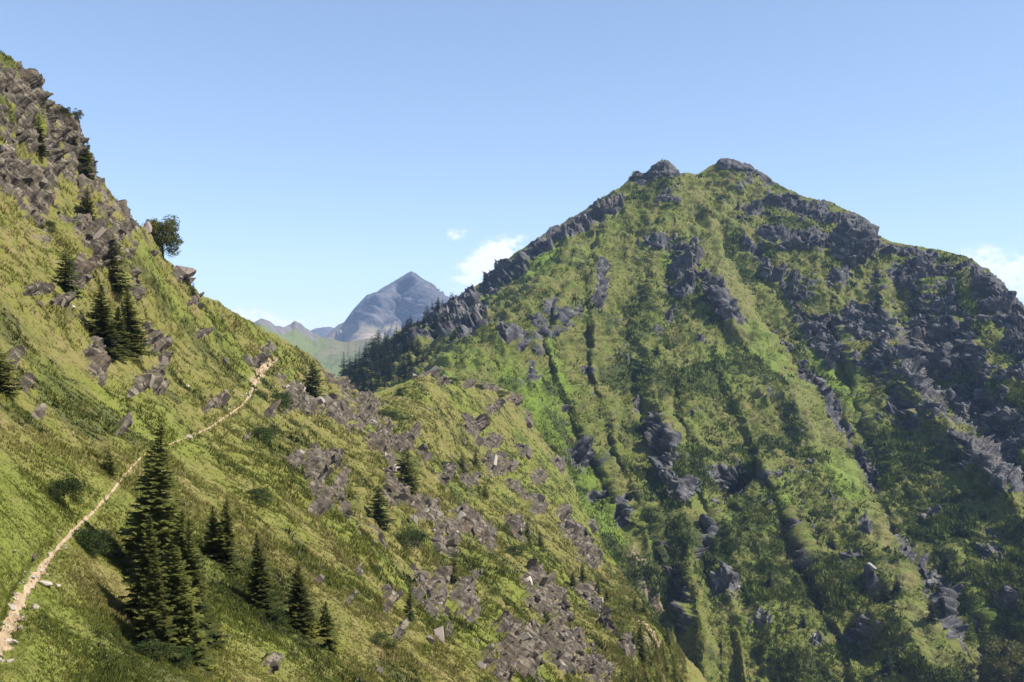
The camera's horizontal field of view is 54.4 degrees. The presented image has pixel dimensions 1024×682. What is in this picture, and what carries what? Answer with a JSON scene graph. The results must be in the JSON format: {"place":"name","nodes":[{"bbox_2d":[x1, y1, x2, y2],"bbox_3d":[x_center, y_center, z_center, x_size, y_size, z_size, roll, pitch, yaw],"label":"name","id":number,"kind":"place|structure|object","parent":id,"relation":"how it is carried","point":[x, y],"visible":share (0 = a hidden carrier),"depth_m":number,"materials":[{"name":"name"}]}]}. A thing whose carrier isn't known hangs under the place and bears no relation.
{"place":"outdoors","nodes":[
{"label":"outdoors","id":0,"kind":"place"},
{"bbox_2d":[0,359,273,658],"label":"path","id":1,"kind":"structure","parent":0,"point":[4,646],"depth_m":34.15,"materials":[{"name":"soil"}]},
{"bbox_2d":[252,318,390,377],"bbox_3d":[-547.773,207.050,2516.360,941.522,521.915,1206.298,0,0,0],"label":"hill","id":2,"kind":"structure","parent":0,"point":[328,353],"depth_m":2525.67,"materials":[{"name":"plant"}]},
{"bbox_2d":[310,327,333,336],"bbox_3d":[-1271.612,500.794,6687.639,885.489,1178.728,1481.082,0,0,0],"label":"ridge","id":3,"kind":"structure","parent":0,"point":[323,331],"depth_m":6172.69,"materials":[{"name":"blue"}]},
{"bbox_2d":[0,52,705,681],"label":"hillside","id":4,"kind":"structure","parent":0,"point":[48,168],"depth_m":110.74,"materials":[{"name":"plant"}]},
{"bbox_2d":[4,638,17,644],"bbox_3d":[-14.321,8.593,28.428,0.458,0.184,0.517,-23,-31,39],"label":"stone","id":5,"kind":"object","parent":4,"relation":"on","point":[9,641],"visible":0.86,"depth_m":28.28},
{"bbox_2d":[0,346,25,397],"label":"conifer","id":6,"kind":"object","parent":4,"relation":"on","point":[7,390],"visible":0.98,"depth_m":52.17,"materials":[{"name":"plant"}]},
{"bbox_2d":[33,116,49,156],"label":"conifer","id":7,"kind":"object","parent":4,"relation":"on","point":[39,131],"visible":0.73,"depth_m":127.29,"materials":[{"name":"plant"}]},
{"bbox_2d":[38,580,52,585],"bbox_3d":[-16.128,8.342,34.283,0.726,0.183,0.250,7,2,3],"label":"stone","id":8,"kind":"object","parent":4,"relation":"on","point":[45,583],"visible":0.87,"depth_m":34.18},
{"bbox_2d":[37,220,57,234],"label":"shrub","id":9,"kind":"object","parent":4,"relation":"on","point":[50,224],"visible":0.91,"depth_m":102.76,"materials":[{"name":"green plant"}]},
{"bbox_2d":[45,473,85,505],"bbox_3d":[-19.283,6.389,42.830,1.825,1.525,1.568,3,-3,-1],"label":"shrub","id":10,"kind":"object","parent":4,"relation":"on","point":[74,486],"visible":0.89,"depth_m":42.66,"materials":[{"name":"green plant"}]},
{"bbox_2d":[59,104,72,116],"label":"pine tree","id":11,"kind":"object","parent":4,"relation":"on","point":[67,113],"visible":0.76,"depth_m":146.84,"materials":[{"name":"green plant"}]},
{"bbox_2d":[53,246,84,298],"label":"larch","id":12,"kind":"object","parent":4,"relation":"on","point":[68,266],"visible":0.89,"depth_m":88.47,"materials":[{"name":"green plant"}]},
{"bbox_2d":[70,108,84,121],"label":"pine tree","id":13,"kind":"object","parent":4,"relation":"on","point":[78,114],"visible":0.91,"depth_m":151.36,"materials":[{"name":"green plant"}]},
{"bbox_2d":[75,186,96,220],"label":"conifer","id":14,"kind":"object","parent":4,"relation":"on","point":[87,207],"visible":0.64,"depth_m":127.14,"materials":[{"name":"plant"}]},
{"bbox_2d":[78,139,97,179],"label":"conifer","id":15,"kind":"object","parent":4,"relation":"on","point":[84,159],"visible":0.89,"depth_m":148.82,"materials":[{"name":"plant"}]},
{"bbox_2d":[72,526,113,558],"bbox_3d":[-17.145,8.249,40.892,1.812,1.313,1.991,1,-1,-2],"label":"shrub","id":16,"kind":"object","parent":4,"relation":"on","point":[89,538],"visible":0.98,"depth_m":40.58,"materials":[{"name":"green plant"}]},
{"bbox_2d":[80,285,135,360],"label":"conifer","id":17,"kind":"object","parent":4,"relation":"on","point":[100,326],"visible":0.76,"depth_m":87.63,"materials":[{"name":"plant"}]},
{"bbox_2d":[101,446,120,477],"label":"conifer","id":18,"kind":"object","parent":4,"relation":"on","point":[110,463],"visible":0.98,"depth_m":53.22,"materials":[{"name":"plant"}]},
{"bbox_2d":[96,537,139,561],"bbox_3d":[-16.816,8.820,41.906,1.837,1.080,1.873,2,3,17],"label":"shrub","id":19,"kind":"object","parent":4,"relation":"on","point":[113,545],"visible":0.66,"depth_m":42.17,"materials":[{"name":"green plant"}]},
{"bbox_2d":[105,234,136,294],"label":"conifer","id":20,"kind":"object","parent":4,"relation":"on","point":[112,263],"visible":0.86,"depth_m":109.16,"materials":[{"name":"plant"}]},
{"bbox_2d":[108,306,139,360],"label":"conifer","id":21,"kind":"object","parent":4,"relation":"on","point":[120,326],"visible":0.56,"depth_m":92.47,"materials":[{"name":"plant"}]},
{"bbox_2d":[116,287,161,356],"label":"conifer","id":22,"kind":"object","parent":4,"relation":"on","point":[133,336],"visible":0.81,"depth_m":100.18,"materials":[{"name":"plant"}]},
{"bbox_2d":[118,514,168,621],"bbox_3d":[-14.136,9.117,38.173,2.888,5.116,2.729,1,2,-4],"label":"spruce","id":23,"kind":"object","parent":4,"relation":"on","point":[134,582],"visible":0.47,"depth_m":37.84,"materials":[{"name":"green plant"}]},
{"bbox_2d":[143,222,151,233],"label":"boulder","id":24,"kind":"object","parent":4,"relation":"on","point":[147,226],"visible":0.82,"depth_m":160.31,"materials":[{"name":"stone"}]},
{"bbox_2d":[126,635,177,660],"bbox_3d":[-12.543,10.736,34.877,1.948,0.899,1.911,0,0,-1],"label":"shrub","id":25,"kind":"object","parent":4,"relation":"on","point":[148,645],"visible":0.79,"depth_m":34.43,"materials":[{"name":"green plant"}]},
{"bbox_2d":[116,422,191,578],"bbox_3d":[-15.603,7.641,42.841,4.200,8.479,4.710,1,2,-41],"label":"spruce","id":26,"kind":"object","parent":4,"relation":"on","point":[163,524],"visible":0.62,"depth_m":42.32,"materials":[{"name":"green plant"}]},
{"bbox_2d":[124,558,188,668],"bbox_3d":[-12.998,9.836,36.083,3.053,3.950,2.802,1,-2,19],"label":"spruce","id":27,"kind":"object","parent":4,"relation":"on","point":[153,611],"visible":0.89,"depth_m":35.98,"materials":[{"name":"green plant"}]},
{"bbox_2d":[142,214,183,257],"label":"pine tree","id":28,"kind":"object","parent":4,"relation":"on","point":[162,233],"visible":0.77,"depth_m":166.72,"materials":[{"name":"green plant"}]},
{"bbox_2d":[161,509,194,584],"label":"spruce","id":29,"kind":"object","parent":4,"relation":"on","point":[179,535],"visible":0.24,"depth_m":41.21,"materials":[{"name":"green plant"}]},
{"bbox_2d":[165,645,195,669],"bbox_3d":[-11.978,11.369,35.853,1.150,0.688,1.338,-3,1,-13],"label":"shrub","id":30,"kind":"object","parent":4,"relation":"on","point":[185,655],"visible":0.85,"depth_m":35.71,"materials":[{"name":"green plant"}]},
{"bbox_2d":[175,265,196,277],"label":"boulder","id":31,"kind":"object","parent":4,"relation":"on","point":[188,272],"visible":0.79,"depth_m":173.90,"materials":[{"name":"stone"}]},
{"bbox_2d":[159,544,213,660],"bbox_3d":[-12.798,9.950,37.690,2.633,4.606,2.687,0,0,-38],"label":"spruce","id":32,"kind":"object","parent":4,"relation":"on","point":[177,583],"visible":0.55,"depth_m":37.39,"materials":[{"name":"green plant"}]},
{"bbox_2d":[176,599,218,674],"bbox_3d":[-11.981,11.073,37.123,2.062,2.907,2.246,-4,2,-41],"label":"spruce","id":33,"kind":"object","parent":4,"relation":"on","point":[193,633],"visible":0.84,"depth_m":37.06,"materials":[{"name":"green plant"}]},
{"bbox_2d":[181,517,228,647],"bbox_3d":[-12.953,9.980,40.918,2.516,5.551,2.664,-2,-1,19],"label":"spruce","id":34,"kind":"object","parent":4,"relation":"on","point":[193,561],"visible":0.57,"depth_m":40.70,"materials":[{"name":"green plant"}]},
{"bbox_2d":[200,506,226,563],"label":"spruce","id":35,"kind":"object","parent":4,"relation":"on","point":[210,532],"visible":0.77,"depth_m":52.06,"materials":[{"name":"green plant"}]},
{"bbox_2d":[207,499,241,574],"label":"spruce","id":36,"kind":"object","parent":4,"relation":"on","point":[226,540],"visible":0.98,"depth_m":51.81,"materials":[{"name":"green plant"}]},
{"bbox_2d":[244,488,273,504],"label":"shrub","id":37,"kind":"object","parent":4,"relation":"on","point":[258,491],"visible":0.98,"depth_m":76.08,"materials":[{"name":"green plant"}]},
{"bbox_2d":[249,423,280,443],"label":"shrub","id":38,"kind":"object","parent":4,"relation":"on","point":[266,432],"visible":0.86,"depth_m":111.67,"materials":[{"name":"green plant"}]},
{"bbox_2d":[242,532,289,619],"bbox_3d":[-12.269,11.619,49.188,2.509,4.444,2.370,-2,1,-29],"label":"spruce","id":39,"kind":"object","parent":4,"relation":"on","point":[261,591],"visible":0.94,"depth_m":48.99,"materials":[{"name":"green plant"}]},
{"bbox_2d":[263,606,290,624],"bbox_3d":[-11.589,13.466,48.897,1.409,1.020,1.548,-2,1,28],"label":"shrub","id":40,"kind":"object","parent":4,"relation":"on","point":[280,611],"visible":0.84,"depth_m":48.70,"materials":[{"name":"green plant"}]},
{"bbox_2d":[270,392,292,409],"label":"shrub","id":41,"kind":"object","parent":4,"relation":"on","point":[285,399],"visible":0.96,"depth_m":163.00,"materials":[{"name":"green plant"}]},
{"bbox_2d":[283,564,334,644],"bbox_3d":[-10.977,13.475,51.119,3.388,4.175,3.110,-1,-1,17],"label":"spruce","id":42,"kind":"object","parent":4,"relation":"on","point":[302,620],"visible":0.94,"depth_m":50.80,"materials":[{"name":"green plant"}]},
{"bbox_2d":[300,360,327,397],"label":"larch","id":43,"kind":"object","parent":4,"relation":"on","point":[314,382],"visible":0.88,"depth_m":212.89,"materials":[{"name":"green plant"}]},
{"bbox_2d":[17,82,625,681],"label":"crag block","id":44,"kind":"structure","parent":4,"relation":"on","point":[447,528],"depth_m":159.34,"materials":[{"name":"stone"}]},
{"bbox_2d":[314,601,345,654],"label":"spruce","id":45,"kind":"object","parent":4,"relation":"on","point":[326,620],"visible":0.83,"depth_m":51.73,"materials":[{"name":"green plant"}]},
{"bbox_2d":[0,62,685,681],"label":"crag rock","id":46,"kind":"object","parent":4,"relation":"on","point":[404,496],"visible":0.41,"depth_m":143.41,"materials":[{"name":"stone"}]},
{"bbox_2d":[0,50,687,681],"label":"heath","id":47,"kind":"object","parent":4,"relation":"on","point":[294,468],"visible":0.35,"depth_m":71.20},
{"bbox_2d":[371,564,383,571],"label":"shrub","id":48,"kind":"object","parent":4,"relation":"on","point":[379,568],"visible":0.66,"depth_m":90.05,"materials":[{"name":"green plant"}]},
{"bbox_2d":[367,481,395,529],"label":"larch","id":49,"kind":"object","parent":4,"relation":"on","point":[379,515],"visible":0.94,"depth_m":121.73,"materials":[{"name":"green plant"}]},
{"bbox_2d":[366,631,401,648],"bbox_3d":[-7.753,17.926,59.205,2.023,1.166,1.984,-2,0,-39],"label":"shrub","id":50,"kind":"object","parent":4,"relation":"on","point":[377,640],"visible":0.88,"depth_m":59.34,"materials":[{"name":"green plant"}]},
{"bbox_2d":[377,408,400,419],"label":"shrub","id":51,"kind":"object","parent":4,"relation":"on","point":[393,414],"visible":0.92,"depth_m":248.40,"materials":[{"name":"green plant"}]},
{"bbox_2d":[395,388,408,395],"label":"shrub","id":52,"kind":"object","parent":4,"relation":"on","point":[399,390],"visible":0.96,"depth_m":306.37,"materials":[{"name":"green plant"}]},
{"bbox_2d":[394,446,425,496],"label":"conifer","id":53,"kind":"object","parent":4,"relation":"on","point":[410,478],"visible":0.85,"depth_m":175.20,"materials":[{"name":"plant"}]},
{"bbox_2d":[403,582,416,621],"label":"larch","id":54,"kind":"object","parent":4,"relation":"on","point":[410,616],"visible":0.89,"depth_m":75.49,"materials":[{"name":"green plant"}]},
{"bbox_2d":[392,526,428,550],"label":"shrub","id":55,"kind":"object","parent":4,"relation":"on","point":[403,537],"visible":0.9,"depth_m":115.16,"materials":[{"name":"green plant"}]},
{"bbox_2d":[427,635,434,644],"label":"boulder","id":56,"kind":"object","parent":4,"relation":"on","point":[431,640],"visible":1,"depth_m":71.03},
{"bbox_2d":[429,365,440,375],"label":"boulder","id":57,"kind":"object","parent":4,"relation":"on","point":[435,370],"visible":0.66,"depth_m":346.11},
{"bbox_2d":[433,626,444,644],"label":"boulder","id":58,"kind":"object","parent":4,"relation":"on","point":[438,632],"visible":0.92,"depth_m":74.28,"materials":[{"name":"stone"}]},
{"bbox_2d":[447,377,460,384],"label":"shrub","id":59,"kind":"object","parent":4,"relation":"on","point":[453,380],"visible":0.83,"depth_m":371.38,"materials":[{"name":"green plant"}]},
{"bbox_2d":[448,547,460,584],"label":"conifer","id":60,"kind":"object","parent":4,"relation":"on","point":[453,579],"visible":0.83,"depth_m":118.22,"materials":[{"name":"plant"}]},
{"bbox_2d":[458,453,467,472],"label":"conifer","id":61,"kind":"object","parent":4,"relation":"on","point":[462,461],"visible":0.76,"depth_m":258.34,"materials":[{"name":"plant"}]},
{"bbox_2d":[472,446,482,467],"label":"conifer","id":62,"kind":"object","parent":4,"relation":"on","point":[476,460],"visible":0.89,"depth_m":278.08,"materials":[{"name":"plant"}]},
{"bbox_2d":[481,485,490,499],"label":"conifer","id":63,"kind":"object","parent":4,"relation":"on","point":[485,493],"visible":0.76,"depth_m":243.27,"materials":[{"name":"plant"}]},
{"bbox_2d":[497,390,509,397],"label":"shrub","id":64,"kind":"object","parent":4,"relation":"on","point":[502,393],"visible":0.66,"depth_m":449.50,"materials":[{"name":"green plant"}]},
{"bbox_2d":[505,545,525,557],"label":"shrub","id":65,"kind":"object","parent":4,"relation":"on","point":[513,549],"visible":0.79,"depth_m":190.30,"materials":[{"name":"green plant"}]},
{"bbox_2d":[523,520,533,543],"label":"conifer","id":66,"kind":"object","parent":4,"relation":"on","point":[529,536],"visible":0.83,"depth_m":228.13,"materials":[{"name":"plant"}]},
{"bbox_2d":[538,531,546,551],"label":"conifer","id":67,"kind":"object","parent":4,"relation":"on","point":[541,542],"visible":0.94,"depth_m":231.18,"materials":[{"name":"plant"}]},
{"bbox_2d":[569,572,579,587],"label":"conifer","id":68,"kind":"object","parent":4,"relation":"on","point":[573,582],"visible":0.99,"depth_m":230.25,"materials":[{"name":"plant"}]},
{"bbox_2d":[579,562,590,582],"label":"conifer","id":69,"kind":"object","parent":4,"relation":"on","point":[584,577],"visible":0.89,"depth_m":250.44,"materials":[{"name":"plant"}]},
{"bbox_2d":[593,579,602,593],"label":"conifer","id":70,"kind":"object","parent":4,"relation":"on","point":[597,585],"visible":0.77,"depth_m":252.43,"materials":[{"name":"plant"}]},
{"bbox_2d":[631,630,638,653],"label":"conifer","id":71,"kind":"object","parent":4,"relation":"on","point":[633,640],"visible":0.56,"depth_m":184.41,"materials":[{"name":"plant"}]},
{"bbox_2d":[631,592,641,612],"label":"conifer","id":72,"kind":"object","parent":4,"relation":"on","point":[634,607],"visible":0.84,"depth_m":247.28,"materials":[{"name":"plant"}]},
{"bbox_2d":[636,624,650,664],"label":"conifer","id":73,"kind":"object","parent":4,"relation":"on","point":[643,651],"visible":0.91,"depth_m":186.25,"materials":[{"name":"plant"}]},
{"bbox_2d":[641,602,649,619],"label":"conifer","id":74,"kind":"object","parent":4,"relation":"on","point":[644,610],"visible":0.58,"depth_m":246.87,"materials":[{"name":"plant"}]},
{"bbox_2d":[661,639,672,674],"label":"conifer","id":75,"kind":"object","parent":4,"relation":"on","point":[668,665],"visible":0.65,"depth_m":213.76,"materials":[{"name":"plant"}]},
{"bbox_2d":[663,628,672,647],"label":"conifer","id":76,"kind":"object","parent":4,"relation":"on","point":[667,637],"visible":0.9,"depth_m":240.76,"materials":[{"name":"plant"}]},
{"bbox_2d":[672,665,679,681],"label":"conifer","id":77,"kind":"object","parent":4,"relation":"on","point":[677,679],"visible":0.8,"depth_m":224.77,"materials":[{"name":"plant"}]},
{"bbox_2d":[324,271,452,341],"bbox_3d":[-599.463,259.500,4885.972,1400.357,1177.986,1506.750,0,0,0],"label":"peak","id":78,"kind":"structure","parent":0,"point":[398,302],"depth_m":4477.77,"materials":[{"name":"stone"}]},
{"bbox_2d":[0,0,1023,329],"label":"sky","id":79,"kind":"structure","parent":0,"point":[310,157],"materials":[{"name":"blue"}]},
{"bbox_2d":[341,158,1023,681],"bbox_3d":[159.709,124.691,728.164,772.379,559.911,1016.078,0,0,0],"label":"mountain","id":80,"kind":"structure","parent":0,"point":[467,318],"depth_m":585.14,"materials":[{"name":"plant"}]},
{"bbox_2d":[337,351,347,375],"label":"wood conifer","id":81,"kind":"object","parent":80,"relation":"on","point":[344,361],"visible":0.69,"depth_m":624.38,"materials":[{"name":"green plant"}]},
{"bbox_2d":[350,355,360,377],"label":"wood conifer","id":82,"kind":"object","parent":80,"relation":"on","point":[355,367],"visible":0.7,"depth_m":612.19,"materials":[{"name":"green plant"}]},
{"bbox_2d":[358,370,370,388],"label":"wood conifer","id":83,"kind":"object","parent":80,"relation":"on","point":[363,378],"visible":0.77,"depth_m":576.51,"materials":[{"name":"green plant"}]},
{"bbox_2d":[362,342,370,356],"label":"wood conifer","id":84,"kind":"object","parent":80,"relation":"on","point":[367,352],"visible":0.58,"depth_m":671.95,"materials":[{"name":"green plant"}]},
{"bbox_2d":[369,380,377,391],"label":"wood conifer","id":85,"kind":"object","parent":80,"relation":"on","point":[371,387],"visible":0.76,"depth_m":558.05,"materials":[{"name":"green plant"}]},
{"bbox_2d":[367,358,380,377],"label":"wood conifer","id":86,"kind":"object","parent":80,"relation":"on","point":[372,369],"visible":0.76,"depth_m":597.09,"materials":[{"name":"green plant"}]},
{"bbox_2d":[367,329,383,347],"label":"wood conifer","id":87,"kind":"object","parent":80,"relation":"on","point":[378,336],"visible":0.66,"depth_m":715.84,"materials":[{"name":"green plant"}]},
{"bbox_2d":[379,372,388,386],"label":"wood conifer","id":88,"kind":"object","parent":80,"relation":"on","point":[384,383],"visible":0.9,"depth_m":570.26,"materials":[{"name":"green plant"}]},
{"bbox_2d":[385,364,394,382],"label":"wood conifer","id":89,"kind":"object","parent":80,"relation":"on","point":[389,377],"visible":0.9,"depth_m":584.99,"materials":[{"name":"green plant"}]},
{"bbox_2d":[392,345,401,362],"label":"wood conifer","id":90,"kind":"object","parent":80,"relation":"on","point":[396,359],"visible":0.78,"depth_m":627.13,"materials":[{"name":"green plant"}]},
{"bbox_2d":[395,365,403,382],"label":"wood conifer","id":91,"kind":"object","parent":80,"relation":"on","point":[398,377],"visible":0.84,"depth_m":569.52,"materials":[{"name":"green plant"}]},
{"bbox_2d":[399,363,409,379],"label":"wood conifer","id":92,"kind":"object","parent":80,"relation":"on","point":[405,374],"visible":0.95,"depth_m":565.00,"materials":[{"name":"green plant"}]},
{"bbox_2d":[401,338,409,353],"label":"wood conifer","id":93,"kind":"object","parent":80,"relation":"on","point":[406,346],"visible":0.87,"depth_m":661.58,"materials":[{"name":"green plant"}]},
{"bbox_2d":[411,340,422,354],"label":"wood conifer","id":94,"kind":"object","parent":80,"relation":"on","point":[417,347],"visible":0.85,"depth_m":643.08,"materials":[{"name":"green plant"}]},
{"bbox_2d":[417,348,425,362],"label":"wood conifer","id":95,"kind":"object","parent":80,"relation":"on","point":[422,358],"visible":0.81,"depth_m":603.51,"materials":[{"name":"green plant"}]},
{"bbox_2d":[377,164,1023,681],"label":"mountain grass","id":96,"kind":"structure","parent":80,"relation":"on","point":[687,408],"depth_m":566.99,"materials":[{"name":"plant"}]},
{"bbox_2d":[397,161,1023,672],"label":"cliff rock","id":97,"kind":"object","parent":80,"relation":"on","point":[831,363],"visible":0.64,"depth_m":635.76,"materials":[{"name":"stone"}]},
{"bbox_2d":[449,171,1023,636],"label":"cliff block","id":98,"kind":"structure","parent":80,"relation":"on","point":[847,555],"depth_m":580.05,"materials":[{"name":"stone"}]},
{"bbox_2d":[458,158,1023,681],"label":"scrub","id":99,"kind":"object","parent":80,"relation":"on","point":[850,580],"visible":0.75,"depth_m":502.46,"materials":[{"name":"plant"}]},
{"bbox_2d":[765,573,774,585],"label":"conifer","id":100,"kind":"object","parent":80,"relation":"on","point":[769,579],"visible":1,"depth_m":453.45,"materials":[{"name":"green plant"}]},
{"bbox_2d":[799,612,807,628],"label":"conifer","id":101,"kind":"object","parent":80,"relation":"on","point":[803,624],"visible":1,"depth_m":430.62,"materials":[{"name":"green plant"}]},
{"bbox_2d":[828,534,837,549],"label":"conifer","id":102,"kind":"object","parent":80,"relation":"on","point":[832,545],"visible":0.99,"depth_m":474.53,"materials":[{"name":"green plant"}]},
{"bbox_2d":[878,580,891,602],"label":"conifer","id":103,"kind":"object","parent":80,"relation":"on","point":[886,596],"visible":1,"depth_m":429.94,"materials":[{"name":"green plant"}]},
{"bbox_2d":[876,647,899,676],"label":"conifer","id":104,"kind":"object","parent":80,"relation":"on","point":[886,663],"visible":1,"depth_m":392.45,"materials":[{"name":"green plant"}]},
{"bbox_2d":[890,572,905,594],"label":"conifer","id":105,"kind":"object","parent":80,"relation":"on","point":[897,584],"visible":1,"depth_m":431.15,"materials":[{"name":"green plant"}]},
{"bbox_2d":[925,596,939,621],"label":"conifer","id":106,"kind":"object","parent":80,"relation":"on","point":[931,616],"visible":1,"depth_m":409.16,"materials":[{"name":"green plant"}]},
{"bbox_2d":[954,520,964,538],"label":"conifer","id":107,"kind":"object","parent":80,"relation":"on","point":[960,531],"visible":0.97,"depth_m":484.69,"materials":[{"name":"green plant"}]},
{"bbox_2d":[977,635,1023,681],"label":"tree","id":108,"kind":"object","parent":80,"relation":"on","point":[1009,675],"visible":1,"depth_m":391.27,"materials":[{"name":"green plant"}]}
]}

